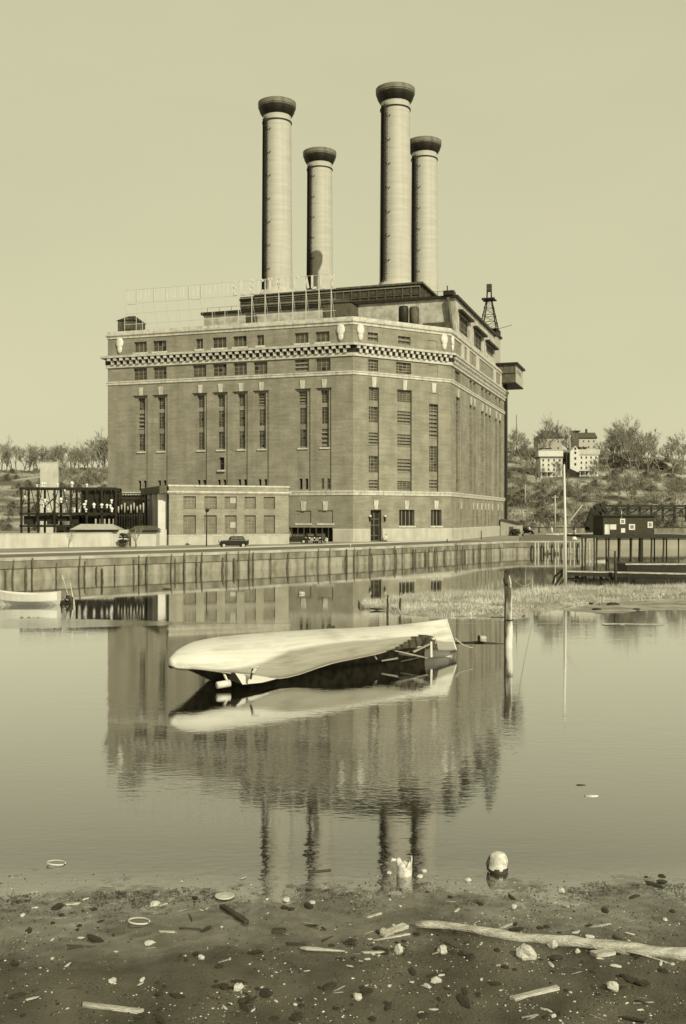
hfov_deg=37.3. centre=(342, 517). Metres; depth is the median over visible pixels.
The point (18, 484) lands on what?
bush
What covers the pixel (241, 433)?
window
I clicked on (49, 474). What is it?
building
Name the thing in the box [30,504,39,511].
bush
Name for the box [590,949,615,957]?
wood slab
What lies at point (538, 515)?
bush
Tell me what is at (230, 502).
window
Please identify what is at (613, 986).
beach rock
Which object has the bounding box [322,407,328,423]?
window
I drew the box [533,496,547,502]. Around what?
bush
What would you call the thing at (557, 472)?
bare tree
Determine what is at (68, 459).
bare tree
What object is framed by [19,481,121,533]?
switchyard
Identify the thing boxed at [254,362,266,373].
window
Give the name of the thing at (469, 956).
dark clod
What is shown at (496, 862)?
rock
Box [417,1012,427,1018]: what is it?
dark clod
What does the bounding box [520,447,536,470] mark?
bare tree
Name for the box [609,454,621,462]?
bush
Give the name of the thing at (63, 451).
bare tree
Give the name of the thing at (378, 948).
dark clod
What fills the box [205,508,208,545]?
street lamp
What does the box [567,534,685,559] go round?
pier deck
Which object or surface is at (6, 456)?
bare tree
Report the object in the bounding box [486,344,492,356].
window
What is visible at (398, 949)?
beach rock
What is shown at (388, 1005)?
dark clod
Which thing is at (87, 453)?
bare tree
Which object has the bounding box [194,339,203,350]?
window
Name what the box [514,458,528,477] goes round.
bare tree
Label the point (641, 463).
bush
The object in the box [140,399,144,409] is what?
window
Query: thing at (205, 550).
road
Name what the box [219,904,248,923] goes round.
wooden plank
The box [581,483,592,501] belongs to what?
bare tree
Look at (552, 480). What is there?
bare tree
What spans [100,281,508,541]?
power station
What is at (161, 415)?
window
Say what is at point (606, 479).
bare tree
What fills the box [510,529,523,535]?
sedan car
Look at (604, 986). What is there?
dark clod
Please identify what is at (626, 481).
bare tree
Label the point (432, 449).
window
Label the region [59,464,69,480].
bare tree
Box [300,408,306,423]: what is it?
window
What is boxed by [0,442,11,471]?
bare tree
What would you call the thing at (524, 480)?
bare tree
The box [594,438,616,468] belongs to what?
bare tree
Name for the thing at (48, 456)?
bare tree
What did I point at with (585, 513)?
bush
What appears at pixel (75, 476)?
bare tree
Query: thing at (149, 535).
shed
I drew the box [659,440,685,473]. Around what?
bare tree
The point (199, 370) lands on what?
window
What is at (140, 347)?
window
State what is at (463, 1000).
dark clod
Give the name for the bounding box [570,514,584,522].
bush
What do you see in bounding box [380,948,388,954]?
dark clod
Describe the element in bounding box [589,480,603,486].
bush
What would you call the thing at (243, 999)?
dark clod
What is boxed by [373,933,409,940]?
wooden plank
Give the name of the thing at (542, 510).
bush
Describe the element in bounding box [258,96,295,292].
smokestack
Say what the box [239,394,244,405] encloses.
window
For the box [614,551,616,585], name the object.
mooring pole
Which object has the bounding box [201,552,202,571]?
timber pile
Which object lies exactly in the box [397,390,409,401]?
window
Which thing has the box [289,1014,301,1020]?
dark clod
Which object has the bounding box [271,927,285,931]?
wood slab
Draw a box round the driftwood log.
[415,920,685,962]
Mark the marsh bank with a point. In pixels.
(550, 606)
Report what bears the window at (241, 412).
in the power station
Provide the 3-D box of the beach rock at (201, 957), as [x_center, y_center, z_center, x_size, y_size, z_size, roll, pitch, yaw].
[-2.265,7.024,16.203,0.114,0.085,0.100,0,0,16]
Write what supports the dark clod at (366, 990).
on the mudflat
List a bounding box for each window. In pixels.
[133,342,147,354]
[134,368,146,379]
[139,414,144,428]
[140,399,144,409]
[140,434,144,449]
[151,341,166,352]
[154,367,165,378]
[159,398,164,408]
[159,413,164,428]
[159,434,164,449]
[184,496,194,507]
[184,516,194,532]
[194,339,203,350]
[194,365,205,376]
[199,396,204,407]
[199,412,204,427]
[199,432,204,448]
[205,497,215,508]
[205,516,215,532]
[211,337,226,349]
[214,364,226,375]
[217,458,224,471]
[219,395,224,406]
[219,411,224,426]
[219,432,224,447]
[225,497,235,508]
[225,516,235,532]
[232,336,247,348]
[234,363,246,374]
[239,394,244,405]
[239,410,244,425]
[239,431,244,447]
[245,497,254,508]
[245,516,254,532]
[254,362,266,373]
[255,335,264,347]
[260,394,265,404]
[260,409,265,425]
[260,431,265,447]
[264,497,273,508]
[264,516,273,532]
[293,333,309,344]
[295,360,308,371]
[300,392,306,403]
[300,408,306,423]
[300,429,306,446]
[314,332,330,343]
[317,359,329,370]
[321,478,323,488]
[322,391,328,402]
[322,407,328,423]
[322,429,328,445]
[327,478,329,488]
[368,333,376,341]
[368,359,376,370]
[369,388,376,400]
[369,407,376,422]
[369,432,377,444]
[369,456,376,472]
[369,480,377,489]
[396,362,409,373]
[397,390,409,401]
[397,411,409,423]
[397,434,409,446]
[397,459,409,472]
[397,481,409,489]
[398,336,409,345]
[398,510,415,527]
[429,404,435,409]
[429,411,436,438]
[429,446,435,471]
[429,480,436,489]
[430,510,442,527]
[456,398,457,490]
[459,315,466,336]
[474,331,480,350]
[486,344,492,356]
[629,524,634,529]
[647,522,652,527]
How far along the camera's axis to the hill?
469.03 m
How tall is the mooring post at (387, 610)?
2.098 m
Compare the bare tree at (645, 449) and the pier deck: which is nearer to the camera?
the pier deck
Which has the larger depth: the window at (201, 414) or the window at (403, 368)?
the window at (201, 414)
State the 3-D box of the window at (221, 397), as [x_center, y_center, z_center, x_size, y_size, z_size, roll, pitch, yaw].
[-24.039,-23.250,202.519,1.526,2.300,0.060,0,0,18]
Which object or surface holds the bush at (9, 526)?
on the hill
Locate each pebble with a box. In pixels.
[423,983,430,988]
[610,964,621,967]
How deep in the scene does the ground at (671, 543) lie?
213.58 m
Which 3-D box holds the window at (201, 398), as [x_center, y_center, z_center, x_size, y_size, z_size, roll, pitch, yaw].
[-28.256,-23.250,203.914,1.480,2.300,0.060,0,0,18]
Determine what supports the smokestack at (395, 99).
on the power station
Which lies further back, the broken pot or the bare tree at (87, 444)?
the bare tree at (87, 444)
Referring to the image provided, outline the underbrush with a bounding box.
[0,447,685,530]
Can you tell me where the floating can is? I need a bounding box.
[477,635,486,639]
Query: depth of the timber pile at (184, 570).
129.78 m
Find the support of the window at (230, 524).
in the annex building at (256, 514)
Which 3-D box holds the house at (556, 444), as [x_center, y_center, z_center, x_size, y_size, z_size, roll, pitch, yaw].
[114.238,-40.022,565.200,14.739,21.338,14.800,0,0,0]
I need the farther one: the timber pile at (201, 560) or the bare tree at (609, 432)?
the bare tree at (609, 432)
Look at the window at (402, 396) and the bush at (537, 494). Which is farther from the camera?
the bush at (537, 494)
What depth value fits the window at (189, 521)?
170.77 m
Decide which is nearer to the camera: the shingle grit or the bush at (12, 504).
the shingle grit
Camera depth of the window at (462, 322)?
224.70 m
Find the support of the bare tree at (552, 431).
on the hill
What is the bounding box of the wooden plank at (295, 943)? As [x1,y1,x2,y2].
[286,942,305,944]
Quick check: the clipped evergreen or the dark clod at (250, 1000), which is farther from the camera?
the clipped evergreen
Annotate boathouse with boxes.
[591,511,656,534]
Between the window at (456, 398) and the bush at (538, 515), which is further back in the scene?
the bush at (538, 515)
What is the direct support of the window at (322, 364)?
in the power station
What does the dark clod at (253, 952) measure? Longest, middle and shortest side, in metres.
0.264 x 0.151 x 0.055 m
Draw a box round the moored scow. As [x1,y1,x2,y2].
[617,562,685,585]
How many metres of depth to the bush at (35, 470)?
541.53 m
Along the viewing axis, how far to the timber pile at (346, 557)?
151.91 m
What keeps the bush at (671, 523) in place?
on the hill
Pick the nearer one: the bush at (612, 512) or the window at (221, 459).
the window at (221, 459)
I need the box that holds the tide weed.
[0,880,684,928]
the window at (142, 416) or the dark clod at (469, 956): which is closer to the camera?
the dark clod at (469, 956)
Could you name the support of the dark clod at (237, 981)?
on the mudflat
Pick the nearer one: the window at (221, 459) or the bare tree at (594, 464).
the window at (221, 459)
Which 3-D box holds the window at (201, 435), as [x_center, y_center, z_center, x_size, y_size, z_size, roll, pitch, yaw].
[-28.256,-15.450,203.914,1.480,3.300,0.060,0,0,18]
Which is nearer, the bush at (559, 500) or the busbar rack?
the busbar rack
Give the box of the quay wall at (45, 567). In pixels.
[0,541,580,580]
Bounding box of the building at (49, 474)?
[40,462,59,532]
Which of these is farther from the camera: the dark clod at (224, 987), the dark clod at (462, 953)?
the dark clod at (462, 953)
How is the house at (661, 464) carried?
on the hill
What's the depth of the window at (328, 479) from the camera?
195.03 m
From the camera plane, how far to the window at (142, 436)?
208.22 m
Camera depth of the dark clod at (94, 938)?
17.00 m
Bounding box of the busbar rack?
[116,493,148,529]
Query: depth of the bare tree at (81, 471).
509.71 m
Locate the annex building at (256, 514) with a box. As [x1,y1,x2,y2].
[141,485,290,544]
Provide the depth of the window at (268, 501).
176.09 m
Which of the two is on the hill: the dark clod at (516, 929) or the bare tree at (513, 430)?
the bare tree at (513, 430)
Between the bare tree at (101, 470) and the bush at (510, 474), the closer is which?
the bush at (510, 474)
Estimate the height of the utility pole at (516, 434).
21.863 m
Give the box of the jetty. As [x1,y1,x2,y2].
[551,569,685,585]
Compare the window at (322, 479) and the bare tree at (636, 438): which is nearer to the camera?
the window at (322, 479)
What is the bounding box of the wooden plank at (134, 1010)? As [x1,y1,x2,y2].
[82,1001,143,1013]
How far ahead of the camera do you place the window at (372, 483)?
196.13 m
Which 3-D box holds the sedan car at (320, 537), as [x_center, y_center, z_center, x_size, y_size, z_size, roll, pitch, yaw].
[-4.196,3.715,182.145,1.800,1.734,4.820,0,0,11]
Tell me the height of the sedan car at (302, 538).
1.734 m
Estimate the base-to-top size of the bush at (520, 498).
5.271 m
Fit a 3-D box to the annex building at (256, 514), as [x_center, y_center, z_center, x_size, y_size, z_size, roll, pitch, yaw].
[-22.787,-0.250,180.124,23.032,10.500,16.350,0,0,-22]
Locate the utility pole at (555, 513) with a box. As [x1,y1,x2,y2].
[554,495,555,529]
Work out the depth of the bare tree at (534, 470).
473.36 m
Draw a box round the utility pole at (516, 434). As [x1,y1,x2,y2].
[516,415,516,453]
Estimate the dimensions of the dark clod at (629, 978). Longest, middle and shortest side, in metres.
0.367 x 0.191 x 0.087 m
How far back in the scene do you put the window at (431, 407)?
203.77 m
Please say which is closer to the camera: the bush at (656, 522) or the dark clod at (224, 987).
the dark clod at (224, 987)
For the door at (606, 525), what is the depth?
171.90 m
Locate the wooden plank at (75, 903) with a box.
[64,902,80,904]
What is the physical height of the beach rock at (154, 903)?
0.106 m
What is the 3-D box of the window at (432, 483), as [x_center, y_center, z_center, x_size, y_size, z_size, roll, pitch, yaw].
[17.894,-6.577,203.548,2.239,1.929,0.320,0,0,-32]
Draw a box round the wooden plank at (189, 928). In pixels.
[179,927,200,929]
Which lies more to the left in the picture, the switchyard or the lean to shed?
the switchyard
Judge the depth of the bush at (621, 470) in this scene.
492.65 m
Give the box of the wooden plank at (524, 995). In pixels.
[509,985,559,1000]
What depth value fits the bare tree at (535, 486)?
438.78 m
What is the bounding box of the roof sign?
[124,274,335,330]
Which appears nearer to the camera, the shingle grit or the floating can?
the shingle grit
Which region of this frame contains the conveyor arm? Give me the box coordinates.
[584,502,685,532]
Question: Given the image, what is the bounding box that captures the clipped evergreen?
[116,533,128,547]
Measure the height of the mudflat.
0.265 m
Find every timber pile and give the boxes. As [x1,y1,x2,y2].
[12,560,14,580]
[145,556,147,574]
[183,553,185,572]
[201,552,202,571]
[346,549,347,564]
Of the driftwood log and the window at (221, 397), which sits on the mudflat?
the driftwood log
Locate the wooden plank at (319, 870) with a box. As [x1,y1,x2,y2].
[308,869,330,872]
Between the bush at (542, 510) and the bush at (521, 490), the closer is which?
the bush at (542, 510)
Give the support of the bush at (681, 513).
on the hill
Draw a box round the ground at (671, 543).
[0,531,685,557]
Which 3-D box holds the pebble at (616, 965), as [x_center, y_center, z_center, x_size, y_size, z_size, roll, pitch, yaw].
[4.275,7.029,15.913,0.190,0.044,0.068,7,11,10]
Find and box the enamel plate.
[214,892,234,899]
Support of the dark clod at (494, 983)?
on the mudflat
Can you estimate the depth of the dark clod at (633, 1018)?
14.16 m
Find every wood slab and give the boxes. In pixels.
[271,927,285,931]
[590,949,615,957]
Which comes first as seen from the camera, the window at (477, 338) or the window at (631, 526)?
the window at (631, 526)
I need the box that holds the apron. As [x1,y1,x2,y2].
[521,534,583,540]
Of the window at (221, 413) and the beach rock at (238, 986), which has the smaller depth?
the beach rock at (238, 986)
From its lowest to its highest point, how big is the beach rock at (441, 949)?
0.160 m
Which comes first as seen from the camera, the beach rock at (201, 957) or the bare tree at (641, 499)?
the beach rock at (201, 957)
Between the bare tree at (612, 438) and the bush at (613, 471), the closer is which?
the bush at (613, 471)
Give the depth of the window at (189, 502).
170.77 m
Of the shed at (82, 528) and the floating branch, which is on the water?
the floating branch
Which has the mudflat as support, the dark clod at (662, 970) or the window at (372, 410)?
the dark clod at (662, 970)
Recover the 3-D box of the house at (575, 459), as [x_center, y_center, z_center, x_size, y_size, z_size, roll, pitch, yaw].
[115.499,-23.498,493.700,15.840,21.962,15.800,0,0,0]
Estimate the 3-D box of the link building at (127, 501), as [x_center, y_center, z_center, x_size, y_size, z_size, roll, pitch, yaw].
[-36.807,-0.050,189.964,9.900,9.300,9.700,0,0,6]
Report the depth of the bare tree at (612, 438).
519.75 m
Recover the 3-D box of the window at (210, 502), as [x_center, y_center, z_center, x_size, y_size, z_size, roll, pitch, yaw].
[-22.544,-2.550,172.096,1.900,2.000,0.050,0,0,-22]
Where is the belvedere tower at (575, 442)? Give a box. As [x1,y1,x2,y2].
[571,431,579,448]
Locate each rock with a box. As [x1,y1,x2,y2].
[108,977,116,983]
[144,940,155,945]
[150,900,160,906]
[198,954,204,959]
[234,983,243,990]
[282,897,289,901]
[353,993,361,1000]
[394,944,402,954]
[431,976,441,982]
[437,944,446,953]
[486,851,507,875]
[516,945,536,959]
[547,940,557,947]
[606,602,619,604]
[607,981,618,991]
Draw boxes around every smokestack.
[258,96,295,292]
[303,147,335,289]
[376,82,414,284]
[410,136,441,293]
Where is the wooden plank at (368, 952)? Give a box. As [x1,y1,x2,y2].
[361,951,384,953]
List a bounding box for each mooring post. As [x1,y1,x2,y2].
[386,595,388,615]
[503,573,512,647]
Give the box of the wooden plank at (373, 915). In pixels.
[366,912,381,917]
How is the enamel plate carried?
on the mudflat
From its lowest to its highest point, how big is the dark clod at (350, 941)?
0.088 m
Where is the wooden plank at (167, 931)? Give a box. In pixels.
[158,930,174,932]
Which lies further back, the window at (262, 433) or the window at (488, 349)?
the window at (488, 349)
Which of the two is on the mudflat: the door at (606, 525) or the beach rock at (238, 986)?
the beach rock at (238, 986)
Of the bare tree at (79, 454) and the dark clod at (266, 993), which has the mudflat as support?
the dark clod at (266, 993)
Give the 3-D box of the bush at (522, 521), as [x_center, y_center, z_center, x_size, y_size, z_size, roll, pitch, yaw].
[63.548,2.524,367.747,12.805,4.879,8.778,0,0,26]
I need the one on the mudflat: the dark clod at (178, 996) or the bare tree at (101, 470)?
the dark clod at (178, 996)
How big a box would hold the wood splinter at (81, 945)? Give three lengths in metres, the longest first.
0.488 x 0.034 x 0.019 m
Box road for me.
[0,540,490,557]
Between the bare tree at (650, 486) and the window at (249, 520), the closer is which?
the window at (249, 520)
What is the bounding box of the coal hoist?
[494,331,524,518]
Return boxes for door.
[371,510,378,540]
[605,524,608,533]
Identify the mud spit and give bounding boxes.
[561,599,685,613]
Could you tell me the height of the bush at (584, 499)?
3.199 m
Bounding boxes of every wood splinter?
[67,944,96,946]
[590,923,610,926]
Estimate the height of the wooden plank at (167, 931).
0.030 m
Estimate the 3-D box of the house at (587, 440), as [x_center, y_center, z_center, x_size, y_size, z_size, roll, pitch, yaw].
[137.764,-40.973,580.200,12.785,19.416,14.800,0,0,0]
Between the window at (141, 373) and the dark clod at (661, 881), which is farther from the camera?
the window at (141, 373)
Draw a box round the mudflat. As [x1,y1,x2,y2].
[0,865,685,1023]
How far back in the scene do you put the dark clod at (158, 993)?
14.97 m
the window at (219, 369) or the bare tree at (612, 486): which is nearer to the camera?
the window at (219, 369)
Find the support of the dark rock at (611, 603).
on the mud spit
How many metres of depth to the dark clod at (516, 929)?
17.38 m
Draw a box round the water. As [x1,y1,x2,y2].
[0,548,685,865]
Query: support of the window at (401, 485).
in the power station
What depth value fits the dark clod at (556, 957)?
16.23 m
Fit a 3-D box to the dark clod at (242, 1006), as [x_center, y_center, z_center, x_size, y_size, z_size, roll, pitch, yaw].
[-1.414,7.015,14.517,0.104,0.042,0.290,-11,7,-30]
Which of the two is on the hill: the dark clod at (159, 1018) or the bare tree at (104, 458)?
the bare tree at (104, 458)
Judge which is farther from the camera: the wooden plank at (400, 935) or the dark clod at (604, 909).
the dark clod at (604, 909)
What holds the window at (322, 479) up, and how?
in the power station
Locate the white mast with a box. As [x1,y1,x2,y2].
[563,462,581,586]
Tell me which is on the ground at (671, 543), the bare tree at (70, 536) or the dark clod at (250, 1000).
the bare tree at (70, 536)
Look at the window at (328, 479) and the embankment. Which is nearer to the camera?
the window at (328, 479)
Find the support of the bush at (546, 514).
on the hill
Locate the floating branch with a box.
[455,641,503,643]
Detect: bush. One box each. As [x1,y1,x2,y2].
[0,475,12,480]
[0,518,9,529]
[0,522,18,530]
[3,508,17,516]
[4,500,19,508]
[7,468,17,473]
[10,482,25,488]
[10,489,30,496]
[21,481,35,486]
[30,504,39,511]
[31,468,39,473]
[63,500,79,506]
[508,470,515,476]
[508,494,518,501]
[509,494,534,505]
[517,519,529,525]
[519,488,530,493]
[526,513,544,521]
[527,491,545,499]
[528,499,548,507]
[532,507,552,516]
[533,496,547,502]
[539,511,551,518]
[545,493,554,500]
[546,513,567,521]
[550,497,560,502]
[558,501,573,508]
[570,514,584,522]
[573,496,590,501]
[574,484,594,492]
[576,520,585,526]
[579,510,588,517]
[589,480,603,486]
[601,509,614,514]
[607,469,620,477]
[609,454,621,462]
[611,461,623,467]
[618,468,626,473]
[620,509,637,514]
[631,460,644,467]
[634,481,648,489]
[638,471,653,478]
[646,511,661,520]
[654,519,662,526]
[659,517,679,526]
[664,512,682,522]
[669,477,685,485]
[674,485,685,492]
[677,510,684,517]
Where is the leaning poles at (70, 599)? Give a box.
[62,575,74,603]
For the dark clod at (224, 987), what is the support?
on the mudflat
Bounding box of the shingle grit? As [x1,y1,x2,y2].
[0,873,685,1023]
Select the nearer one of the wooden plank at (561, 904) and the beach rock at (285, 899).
the wooden plank at (561, 904)
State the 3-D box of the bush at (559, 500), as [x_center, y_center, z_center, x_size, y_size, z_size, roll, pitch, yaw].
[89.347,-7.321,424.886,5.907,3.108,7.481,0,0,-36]
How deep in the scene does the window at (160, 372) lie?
206.40 m
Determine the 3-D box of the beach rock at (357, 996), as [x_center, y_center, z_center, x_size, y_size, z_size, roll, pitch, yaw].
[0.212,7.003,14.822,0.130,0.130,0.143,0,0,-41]
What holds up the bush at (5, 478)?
on the hill
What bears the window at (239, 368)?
in the power station
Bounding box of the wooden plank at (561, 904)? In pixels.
[556,902,569,906]
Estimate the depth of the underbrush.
441.34 m
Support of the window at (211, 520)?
in the annex building at (256, 514)
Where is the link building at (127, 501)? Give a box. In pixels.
[122,492,146,504]
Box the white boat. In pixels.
[0,590,60,604]
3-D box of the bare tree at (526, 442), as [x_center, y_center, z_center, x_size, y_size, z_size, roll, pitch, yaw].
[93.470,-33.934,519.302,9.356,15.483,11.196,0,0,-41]
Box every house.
[534,430,561,450]
[534,449,563,478]
[563,446,599,476]
[577,429,597,448]
[644,459,665,469]
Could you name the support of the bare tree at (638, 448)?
on the hill
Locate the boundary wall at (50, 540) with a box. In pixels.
[0,529,166,548]
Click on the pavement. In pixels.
(213, 547)
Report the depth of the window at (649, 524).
171.90 m
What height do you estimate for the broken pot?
0.437 m
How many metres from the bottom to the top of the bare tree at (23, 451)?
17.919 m
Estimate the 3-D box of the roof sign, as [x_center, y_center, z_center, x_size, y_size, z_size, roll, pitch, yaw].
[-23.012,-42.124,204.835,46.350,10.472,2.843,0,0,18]
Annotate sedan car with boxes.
[216,536,248,546]
[289,534,308,543]
[305,533,315,542]
[313,533,325,542]
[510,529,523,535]
[523,528,535,533]
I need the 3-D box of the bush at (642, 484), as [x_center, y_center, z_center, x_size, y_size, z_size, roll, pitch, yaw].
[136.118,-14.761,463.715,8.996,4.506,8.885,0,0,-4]
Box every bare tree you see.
[0,435,15,467]
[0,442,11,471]
[1,452,13,471]
[9,445,24,469]
[15,444,41,472]
[26,447,40,467]
[27,443,46,471]
[38,444,51,461]
[43,446,57,461]
[48,442,66,470]
[51,443,67,472]
[59,448,74,465]
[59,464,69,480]
[63,463,73,477]
[64,443,77,467]
[65,530,73,547]
[67,439,85,469]
[67,467,81,486]
[69,449,88,473]
[76,468,88,477]
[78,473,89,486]
[82,447,93,469]
[84,437,102,466]
[86,436,107,467]
[88,446,99,467]
[89,466,98,485]
[93,435,104,466]
[95,425,107,466]
[98,464,107,484]
[99,438,107,449]
[126,525,143,547]
[508,428,525,450]
[508,430,526,460]
[508,439,518,457]
[509,476,523,493]
[512,474,529,486]
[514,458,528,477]
[517,436,534,464]
[517,476,534,492]
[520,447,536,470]
[527,462,544,482]
[531,483,543,490]
[532,420,553,448]
[535,414,564,448]
[539,475,550,495]
[544,473,559,493]
[547,459,565,483]
[551,481,562,499]
[560,425,577,449]
[561,472,574,496]
[569,488,583,506]
[571,480,581,494]
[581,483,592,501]
[585,456,605,481]
[587,459,599,482]
[593,486,605,500]
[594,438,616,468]
[600,468,619,493]
[602,427,620,462]
[603,419,619,453]
[605,425,641,464]
[606,413,640,467]
[610,475,624,500]
[611,417,637,455]
[614,471,646,504]
[623,427,645,461]
[625,443,651,471]
[625,475,643,498]
[628,435,643,459]
[632,495,652,514]
[634,437,660,471]
[636,429,660,470]
[641,473,660,501]
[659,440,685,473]
[661,430,685,474]
[664,476,685,502]
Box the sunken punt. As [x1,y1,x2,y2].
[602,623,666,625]
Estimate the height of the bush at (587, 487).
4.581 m
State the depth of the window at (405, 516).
200.00 m
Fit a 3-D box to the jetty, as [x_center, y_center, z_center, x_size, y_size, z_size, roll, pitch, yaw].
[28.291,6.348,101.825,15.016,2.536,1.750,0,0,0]
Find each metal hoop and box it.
[46,859,65,865]
[128,917,149,924]
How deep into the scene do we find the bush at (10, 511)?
416.13 m
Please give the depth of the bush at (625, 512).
405.87 m
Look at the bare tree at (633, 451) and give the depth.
498.68 m
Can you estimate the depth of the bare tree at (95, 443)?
583.17 m
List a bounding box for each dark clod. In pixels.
[7,992,26,998]
[10,961,18,964]
[51,903,63,908]
[86,934,103,942]
[134,1013,144,1018]
[154,1013,164,1023]
[155,991,163,995]
[170,993,184,998]
[200,925,211,931]
[211,983,228,987]
[221,985,229,989]
[231,979,248,983]
[238,996,249,1002]
[239,1003,248,1012]
[244,996,256,1004]
[247,950,263,954]
[260,990,272,997]
[269,1015,279,1020]
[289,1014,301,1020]
[303,902,313,907]
[322,982,336,990]
[343,938,356,944]
[359,988,372,993]
[368,1016,376,1020]
[372,946,383,950]
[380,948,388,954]
[384,1002,391,1009]
[409,967,415,975]
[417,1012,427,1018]
[457,993,469,1007]
[458,951,466,955]
[465,953,474,960]
[488,981,501,985]
[508,927,524,930]
[549,955,562,959]
[599,985,626,988]
[601,907,608,912]
[612,934,623,940]
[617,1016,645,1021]
[619,973,637,984]
[635,979,650,985]
[645,880,664,888]
[656,879,667,882]
[658,967,668,972]
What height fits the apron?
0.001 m
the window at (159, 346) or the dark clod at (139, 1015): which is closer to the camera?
the dark clod at (139, 1015)
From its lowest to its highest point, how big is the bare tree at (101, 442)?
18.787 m
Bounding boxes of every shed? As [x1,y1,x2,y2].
[69,524,122,545]
[129,526,161,545]
[500,519,523,535]
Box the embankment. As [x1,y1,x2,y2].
[523,527,685,532]
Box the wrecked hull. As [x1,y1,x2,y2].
[168,618,472,688]
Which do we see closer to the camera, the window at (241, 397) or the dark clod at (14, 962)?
the dark clod at (14, 962)
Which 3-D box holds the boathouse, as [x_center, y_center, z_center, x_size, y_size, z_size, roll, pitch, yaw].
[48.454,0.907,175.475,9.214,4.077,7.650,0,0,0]
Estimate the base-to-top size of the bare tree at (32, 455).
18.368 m
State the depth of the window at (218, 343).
202.18 m
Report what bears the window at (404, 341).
in the power station
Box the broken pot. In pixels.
[390,856,411,878]
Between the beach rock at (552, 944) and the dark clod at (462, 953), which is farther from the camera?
the beach rock at (552, 944)
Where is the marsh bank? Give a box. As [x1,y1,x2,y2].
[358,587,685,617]
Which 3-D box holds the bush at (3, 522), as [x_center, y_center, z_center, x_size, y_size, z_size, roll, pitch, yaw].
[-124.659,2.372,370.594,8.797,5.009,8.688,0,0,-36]
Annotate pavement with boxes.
[0,540,455,553]
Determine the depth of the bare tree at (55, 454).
539.62 m
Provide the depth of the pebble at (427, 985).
15.21 m
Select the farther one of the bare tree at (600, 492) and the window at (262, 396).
the bare tree at (600, 492)
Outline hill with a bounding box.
[0,450,685,530]
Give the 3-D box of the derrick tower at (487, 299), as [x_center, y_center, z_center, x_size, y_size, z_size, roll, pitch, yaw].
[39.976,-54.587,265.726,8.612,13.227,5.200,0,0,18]
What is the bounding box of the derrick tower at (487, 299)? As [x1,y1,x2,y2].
[482,284,510,335]
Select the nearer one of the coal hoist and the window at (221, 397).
the window at (221, 397)
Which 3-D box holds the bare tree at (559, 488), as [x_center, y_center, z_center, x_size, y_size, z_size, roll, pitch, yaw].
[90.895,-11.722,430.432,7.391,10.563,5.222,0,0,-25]
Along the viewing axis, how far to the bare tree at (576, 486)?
439.17 m
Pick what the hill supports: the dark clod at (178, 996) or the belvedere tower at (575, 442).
the belvedere tower at (575, 442)
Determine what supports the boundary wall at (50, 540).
on the ground at (671, 543)
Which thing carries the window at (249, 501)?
in the annex building at (256, 514)
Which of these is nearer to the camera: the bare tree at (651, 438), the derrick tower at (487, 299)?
the derrick tower at (487, 299)
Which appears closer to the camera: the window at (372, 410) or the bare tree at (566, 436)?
the window at (372, 410)
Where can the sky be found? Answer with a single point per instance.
(131, 130)
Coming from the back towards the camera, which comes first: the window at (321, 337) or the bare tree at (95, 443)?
the bare tree at (95, 443)
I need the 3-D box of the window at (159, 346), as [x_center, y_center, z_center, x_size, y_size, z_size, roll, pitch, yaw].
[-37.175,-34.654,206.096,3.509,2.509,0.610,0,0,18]
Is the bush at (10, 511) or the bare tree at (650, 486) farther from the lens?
the bare tree at (650, 486)
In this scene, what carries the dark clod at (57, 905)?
on the mudflat
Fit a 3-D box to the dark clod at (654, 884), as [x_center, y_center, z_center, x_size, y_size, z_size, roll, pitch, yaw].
[6.013,7.086,19.591,0.436,0.044,0.156,6,14,44]
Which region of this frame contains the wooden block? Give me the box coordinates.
[380,923,408,936]
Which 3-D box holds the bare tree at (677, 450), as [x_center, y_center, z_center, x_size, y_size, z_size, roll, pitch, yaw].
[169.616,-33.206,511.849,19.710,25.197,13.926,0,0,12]
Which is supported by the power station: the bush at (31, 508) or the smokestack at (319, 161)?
the smokestack at (319, 161)
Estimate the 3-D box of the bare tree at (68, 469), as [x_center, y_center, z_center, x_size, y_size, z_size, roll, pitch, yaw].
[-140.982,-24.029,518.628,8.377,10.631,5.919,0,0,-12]
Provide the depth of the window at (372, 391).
196.22 m
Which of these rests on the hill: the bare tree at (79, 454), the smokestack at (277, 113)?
the bare tree at (79, 454)
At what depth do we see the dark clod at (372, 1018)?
14.18 m
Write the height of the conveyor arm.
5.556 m
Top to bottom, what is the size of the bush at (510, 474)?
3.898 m
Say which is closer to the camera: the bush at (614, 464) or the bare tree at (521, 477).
the bare tree at (521, 477)
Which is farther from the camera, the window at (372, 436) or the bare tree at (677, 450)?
the bare tree at (677, 450)
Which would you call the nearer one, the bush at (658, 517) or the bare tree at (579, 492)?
the bush at (658, 517)
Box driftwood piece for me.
[299,946,344,951]
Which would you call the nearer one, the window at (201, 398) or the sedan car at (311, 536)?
the sedan car at (311, 536)
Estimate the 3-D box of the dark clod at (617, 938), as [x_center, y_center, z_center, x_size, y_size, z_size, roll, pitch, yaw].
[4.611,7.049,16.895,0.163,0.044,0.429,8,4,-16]
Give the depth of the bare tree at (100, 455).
597.58 m
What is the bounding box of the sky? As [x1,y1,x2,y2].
[0,0,685,470]
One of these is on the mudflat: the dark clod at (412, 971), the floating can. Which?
the dark clod at (412, 971)
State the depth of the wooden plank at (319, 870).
20.35 m
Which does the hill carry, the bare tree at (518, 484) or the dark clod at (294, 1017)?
the bare tree at (518, 484)
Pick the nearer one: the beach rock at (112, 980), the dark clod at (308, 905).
the beach rock at (112, 980)
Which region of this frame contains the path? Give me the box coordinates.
[9,541,502,557]

